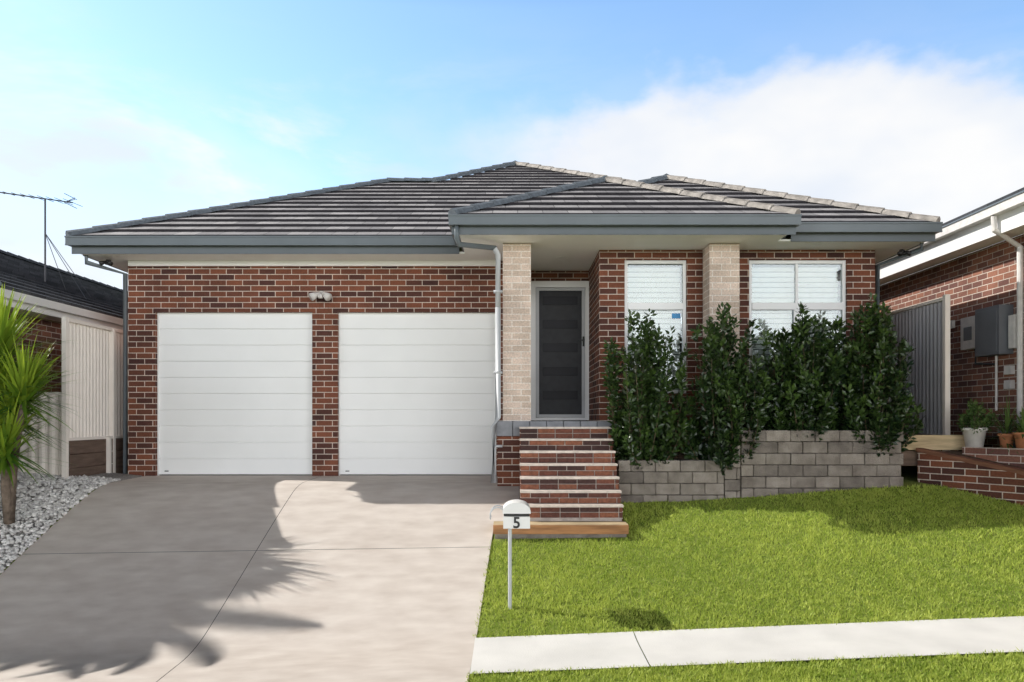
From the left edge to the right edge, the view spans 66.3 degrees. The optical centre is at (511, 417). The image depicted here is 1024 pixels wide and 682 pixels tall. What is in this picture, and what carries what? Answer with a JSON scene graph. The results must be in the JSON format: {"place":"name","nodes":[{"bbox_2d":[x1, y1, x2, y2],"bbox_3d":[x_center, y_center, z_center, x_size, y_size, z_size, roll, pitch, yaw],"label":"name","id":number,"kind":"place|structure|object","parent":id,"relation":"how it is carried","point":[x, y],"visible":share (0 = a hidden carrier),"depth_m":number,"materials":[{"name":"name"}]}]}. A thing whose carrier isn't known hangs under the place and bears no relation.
{"place":"outdoors","nodes":[
{"label":"outdoors","id":0,"kind":"place"},
{"bbox_2d":[0,474,519,681],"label":"driveway","id":1,"kind":"structure","parent":0,"point":[263,578],"depth_m":8.33,"materials":[{"name":"concrete"}]},
{"bbox_2d":[0,466,1023,681],"bbox_3d":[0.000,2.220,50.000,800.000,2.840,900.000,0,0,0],"label":"lawn ground","id":2,"kind":"structure","parent":0,"point":[909,474],"depth_m":8.26,"materials":[{"name":"green plant"}]},
{"bbox_2d":[4,312,117,454],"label":"walls","id":3,"kind":"structure","parent":2,"relation":"on","point":[54,331],"depth_m":12.15,"materials":[{"name":"brown brick"}]},
{"bbox_2d":[3,299,122,329],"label":"soffits","id":4,"kind":"object","parent":3,"relation":"on","point":[52,315],"visible":0.28,"depth_m":11.64,"materials":[{"name":"white paint"}]},
{"bbox_2d":[0,288,122,325],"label":"gutters","id":5,"kind":"object","parent":4,"relation":"on","point":[55,306],"depth_m":11.64,"materials":[{"name":"white paint"}]},
{"bbox_2d":[0,249,122,320],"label":"roof tiles","id":6,"kind":"object","parent":5,"relation":"on","point":[21,274],"visible":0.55,"depth_m":14.55,"materials":[{"name":"grey tile"}]},
{"bbox_2d":[0,192,90,298],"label":"tv antenna","id":7,"kind":"object","parent":6,"relation":"on","point":[50,199],"visible":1,"depth_m":13.99,"materials":[{"name":"metal"}]},
{"bbox_2d":[0,471,142,572],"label":"gravel bed","id":8,"kind":"object","parent":2,"relation":"on","point":[45,504],"visible":0.76,"depth_m":9.98,"materials":[{"name":"grey gravel"}]},
{"bbox_2d":[0,284,77,433],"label":"yucca plant","id":9,"kind":"object","parent":8,"relation":"on","point":[7,328],"visible":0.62,"depth_m":9.57,"materials":[{"name":"green plant"}]},
{"bbox_2d":[0,331,80,524],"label":"yucca plant","id":10,"kind":"object","parent":8,"relation":"on","point":[22,385],"visible":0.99,"depth_m":9.22,"materials":[{"name":"green plant"}]},
{"bbox_2d":[18,316,127,479],"bbox_3d":[-6.537,-0.225,12.940,1.044,2.350,4.164,0,0,4],"label":"metal fence","id":11,"kind":"object","parent":2,"relation":"on","point":[94,357],"visible":0.46,"depth_m":11.31,"materials":[{"name":"beige metal"}]},
{"bbox_2d":[69,437,122,476],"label":"timber retaining wall","id":12,"kind":"structure","parent":2,"relation":"on","point":[88,462],"depth_m":11.57,"materials":[{"name":"brown wood"}]},
{"bbox_2d":[128,250,874,476],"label":"walls","id":13,"kind":"structure","parent":2,"relation":"on","point":[153,291],"depth_m":12.00,"materials":[{"name":"red brick"}]},
{"bbox_2d":[157,313,311,475],"bbox_3d":[-4.260,-0.358,12.130,2.398,2.517,0.140,0,0,0],"label":"garage door","id":14,"kind":"structure","parent":13,"relation":"attached to","point":[234,393],"depth_m":12.10,"materials":[{"name":"white metal"}]},
{"bbox_2d":[309,291,331,300],"bbox_3d":[-2.900,-1.848,11.888,0.352,0.164,0.222,0,0,0],"label":"twin floodlight","id":15,"kind":"object","parent":13,"relation":"attached to","point":[313,296],"visible":1,"depth_m":11.84,"materials":[{"name":"white plastic"}]},
{"bbox_2d":[339,313,495,475],"bbox_3d":[-1.455,-0.358,12.130,2.428,2.517,0.140,0,0,0],"label":"garage door","id":16,"kind":"structure","parent":13,"relation":"attached to","point":[416,393],"depth_m":12.10,"materials":[{"name":"white metal"}]},
{"bbox_2d":[82,235,923,271],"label":"soffits","id":17,"kind":"object","parent":13,"relation":"on","point":[580,252],"visible":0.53,"depth_m":11.52,"materials":[{"name":"beige paint"}]},
{"bbox_2d":[99,259,112,265],"bbox_3d":[-6.057,-2.315,11.682,0.174,0.110,0.178,0,0,-39],"label":"eave light","id":18,"kind":"object","parent":17,"relation":"attached to","point":[107,262],"visible":1,"depth_m":11.67,"materials":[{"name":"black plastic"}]},
{"bbox_2d":[64,214,942,272],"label":"gutters","id":19,"kind":"object","parent":17,"relation":"on","point":[795,227],"visible":0.67,"depth_m":10.53,"materials":[{"name":"metal"}]},
{"bbox_2d":[65,160,940,235],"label":"ridge caps","id":20,"kind":"object","parent":19,"relation":"on","point":[643,183],"visible":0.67,"depth_m":12.02,"materials":[{"name":"grey tile"}]},
{"bbox_2d":[72,165,932,316],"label":"roof tiles","id":21,"kind":"object","parent":20,"relation":"attached to","point":[399,209],"visible":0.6,"depth_m":12.09,"materials":[{"name":"grey tile"}]},
{"bbox_2d":[897,249,911,255],"bbox_3d":[5.443,-2.295,10.882,0.174,0.110,0.178,0,0,-39],"label":"eave light","id":22,"kind":"object","parent":17,"relation":"attached to","point":[901,252],"visible":1,"depth_m":10.87,"materials":[{"name":"black plastic"}]},
{"bbox_2d":[84,225,922,482],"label":"downpipes","id":23,"kind":"object","parent":13,"relation":"attached to","point":[497,292],"visible":0.86,"depth_m":10.66,"materials":[{"name":"metal"}]},
{"bbox_2d":[531,281,588,419],"bbox_3d":[0.776,-1.090,12.768,0.952,2.265,0.165,0,0,0],"label":"front door","id":24,"kind":"structure","parent":13,"relation":"attached to","point":[559,350],"depth_m":12.76,"materials":[{"name":"grey glass"}]},
{"bbox_2d":[628,265,680,389],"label":"blinds","id":25,"kind":"object","parent":13,"relation":"hanging from","point":[654,283],"visible":0.39,"depth_m":11.38,"materials":[{"name":"white plastic"}]},
{"bbox_2d":[625,260,688,395],"bbox_3d":[2.055,-1.282,11.235,0.930,1.955,0.150,0,0,0],"label":"window frame","id":26,"kind":"object","parent":13,"relation":"attached to","point":[657,306],"visible":0.62,"depth_m":11.24,"materials":[{"name":"white metal"}]},
{"bbox_2d":[672,313,679,317],"bbox_3d":[2.360,-1.465,11.265,0.120,0.070,0.006,0,0,0],"label":"alarm sticker","id":27,"kind":"object","parent":26,"relation":"attached to","point":[675,315],"visible":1,"depth_m":11.26,"materials":[{"name":"blue plastic"}]},
{"bbox_2d":[752,265,837,389],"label":"blinds","id":28,"kind":"object","parent":13,"relation":"hanging from","point":[775,284],"visible":0.22,"depth_m":11.38,"materials":[{"name":"white plastic"}]},
{"bbox_2d":[749,260,845,395],"bbox_3d":[4.090,-1.282,11.235,1.440,1.955,0.150,0,0,0],"label":"window frame","id":29,"kind":"object","parent":13,"relation":"attached to","point":[841,306],"visible":0.55,"depth_m":11.24,"materials":[{"name":"white metal"}]},
{"bbox_2d":[497,436,519,490],"bbox_3d":[0.565,0.652,11.745,1.530,0.795,2.090,0,0,0],"label":"porch base","id":30,"kind":"object","parent":2,"relation":"on","point":[508,462],"visible":0.23,"depth_m":10.70,"materials":[{"name":"red brick"}]},
{"bbox_2d":[496,421,612,435],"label":"porch floor","id":31,"kind":"structure","parent":30,"relation":"on","point":[507,428],"depth_m":10.66,"materials":[{"name":"grey tile"}]},
{"bbox_2d":[489,499,530,608],"bbox_3d":[-0.020,1.400,7.735,0.403,1.158,0.310,0,0,0],"label":"letterbox","id":32,"kind":"object","parent":2,"relation":"on","point":[516,513],"visible":0.97,"depth_m":7.60,"materials":[{"name":"white paint"}]},
{"bbox_2d":[493,427,628,538],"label":"brick steps","id":33,"kind":"structure","parent":2,"relation":"on","point":[569,483],"depth_m":9.80,"materials":[{"name":"brick"}]},
{"bbox_2d":[470,616,1023,673],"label":"footpath","id":34,"kind":"structure","parent":2,"relation":"on","point":[754,644],"depth_m":6.78,"materials":[{"name":"concrete"}]},
{"bbox_2d":[617,430,902,502],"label":"block retaining wall","id":35,"kind":"structure","parent":2,"relation":"on","point":[778,467],"depth_m":10.15,"materials":[{"name":"concrete"}]},
{"bbox_2d":[880,234,1023,450],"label":"walls","id":36,"kind":"structure","parent":2,"relation":"on","point":[970,283],"depth_m":11.74,"materials":[{"name":"brown brick"}]},
{"bbox_2d":[875,190,1023,427],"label":"gutters","id":37,"kind":"object","parent":36,"relation":"attached to","point":[993,212],"visible":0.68,"depth_m":10.52,"materials":[{"name":"metal"}]},
{"bbox_2d":[942,187,1023,225],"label":"roof tiles","id":38,"kind":"object","parent":37,"relation":"on","point":[986,205],"depth_m":10.61,"materials":[{"name":"grey tile"}]},
{"bbox_2d":[880,205,1023,284],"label":"soffits","id":39,"kind":"object","parent":36,"relation":"on","point":[979,236],"depth_m":11.62,"materials":[{"name":"white paint"}]},
{"bbox_2d":[961,316,974,349],"bbox_3d":[6.832,-1.260,11.635,0.135,0.480,0.430,0,0,0],"label":"electrical box","id":40,"kind":"object","parent":36,"relation":"attached to","point":[967,333],"visible":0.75,"depth_m":11.64,"materials":[{"name":"grey metal"}]},
{"bbox_2d":[950,304,1016,410],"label":"meter boxes","id":41,"kind":"object","parent":36,"relation":"attached to","point":[996,331],"visible":0.96,"depth_m":10.87,"materials":[{"name":"black plastic"}]},
{"bbox_2d":[916,448,1023,506],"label":"brick garden edge","id":42,"kind":"object","parent":2,"relation":"on","point":[987,478],"visible":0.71,"depth_m":9.81,"materials":[{"name":"brown brick"}]},
{"bbox_2d":[0,0,1023,323],"label":"sky","id":43,"kind":"structure","parent":0,"point":[128,110],"materials":[{"name":"blue"}]},
{"bbox_2d":[503,244,738,442],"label":"pillars","id":44,"kind":"structure","parent":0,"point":[720,273],"depth_m":10.75,"materials":[{"name":"beige brick"}]},
{"bbox_2d":[615,446,710,462],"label":"garden bed soil","id":45,"kind":"structure","parent":0,"point":[680,455],"depth_m":10.70,"materials":[{"name":"brown soil"}]},
{"bbox_2d":[600,308,691,469],"bbox_3d":[1.781,-0.342,10.370,1.227,2.222,0.888,0,0,0],"label":"shrub","id":46,"kind":"object","parent":45,"relation":"on","point":[638,436],"visible":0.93,"depth_m":10.23,"materials":[{"name":"green plant"}]},
{"bbox_2d":[676,302,774,474],"bbox_3d":[2.793,-0.373,10.308,1.126,2.325,0.997,0,0,-35],"label":"shrub","id":47,"kind":"object","parent":45,"relation":"on","point":[726,420],"visible":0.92,"depth_m":10.15,"materials":[{"name":"green plant"}]},
{"bbox_2d":[753,302,845,441],"bbox_3d":[3.808,-0.541,10.405,1.204,2.018,0.917,0,0,0],"label":"shrub","id":48,"kind":"object","parent":45,"relation":"on","point":[796,399],"visible":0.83,"depth_m":10.27,"materials":[{"name":"green plant"}]},
{"bbox_2d":[806,315,867,429],"bbox_3d":[4.346,-0.525,10.646,0.931,1.713,0.935,0,0,25],"label":"shrub","id":49,"kind":"object","parent":45,"relation":"on","point":[840,335],"visible":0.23,"depth_m":10.41,"materials":[{"name":"green plant"}]},
{"bbox_2d":[834,292,925,456],"bbox_3d":[4.819,-0.573,10.361,1.188,2.204,0.955,0,0,0],"label":"shrub","id":50,"kind":"object","parent":45,"relation":"on","point":[877,346],"visible":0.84,"depth_m":10.15,"materials":[{"name":"green plant"}]},
{"bbox_2d":[905,434,1023,468],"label":"garden bed soil","id":51,"kind":"structure","parent":0,"point":[956,453],"depth_m":10.20,"materials":[{"name":"brown soil"}]},
{"bbox_2d":[881,294,949,450],"bbox_3d":[5.617,-0.550,13.395,0.835,2.300,5.210,0,0,0],"label":"metal fence","id":52,"kind":"object","parent":51,"relation":"on","point":[923,328],"visible":0.2,"depth_m":11.30,"materials":[{"name":"grey metal"}]},
{"bbox_2d":[901,435,964,465],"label":"timber retaining wall","id":53,"kind":"structure","parent":51,"relation":"on","point":[944,442],"depth_m":10.44,"materials":[{"name":"beige wood"}]},
{"bbox_2d":[962,447,1023,467],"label":"brick planter","id":54,"kind":"object","parent":51,"relation":"on","point":[1010,457],"visible":0.56,"depth_m":9.85,"materials":[{"name":"brick"}]},
{"bbox_2d":[956,398,998,446],"bbox_3d":[6.069,0.064,10.280,0.483,0.651,0.533,0,0,0],"label":"potted plant","id":55,"kind":"object","parent":54,"relation":"on","point":[974,434],"visible":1,"depth_m":10.18,"materials":[{"name":"green plant"}]},
{"bbox_2d":[988,404,1019,455],"bbox_3d":[6.273,0.116,9.899,0.693,0.772,0.638,0,0,0],"label":"potted plant","id":56,"kind":"object","parent":54,"relation":"on","point":[1006,438],"visible":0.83,"depth_m":9.89,"materials":[{"name":"green plant"}]},
{"bbox_2d":[990,396,1018,447],"bbox_3d":[6.518,0.057,10.242,0.716,0.763,0.705,0,0,-24],"label":"potted plant","id":57,"kind":"object","parent":54,"relation":"on","point":[1011,421],"visible":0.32,"depth_m":10.28,"materials":[{"name":"green plant"}]},
{"bbox_2d":[1008,406,1023,448],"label":"potted plant","id":58,"kind":"object","parent":54,"relation":"on","point":[1018,434],"visible":0.98,"depth_m":9.70,"materials":[{"name":"green plant"}]}
]}

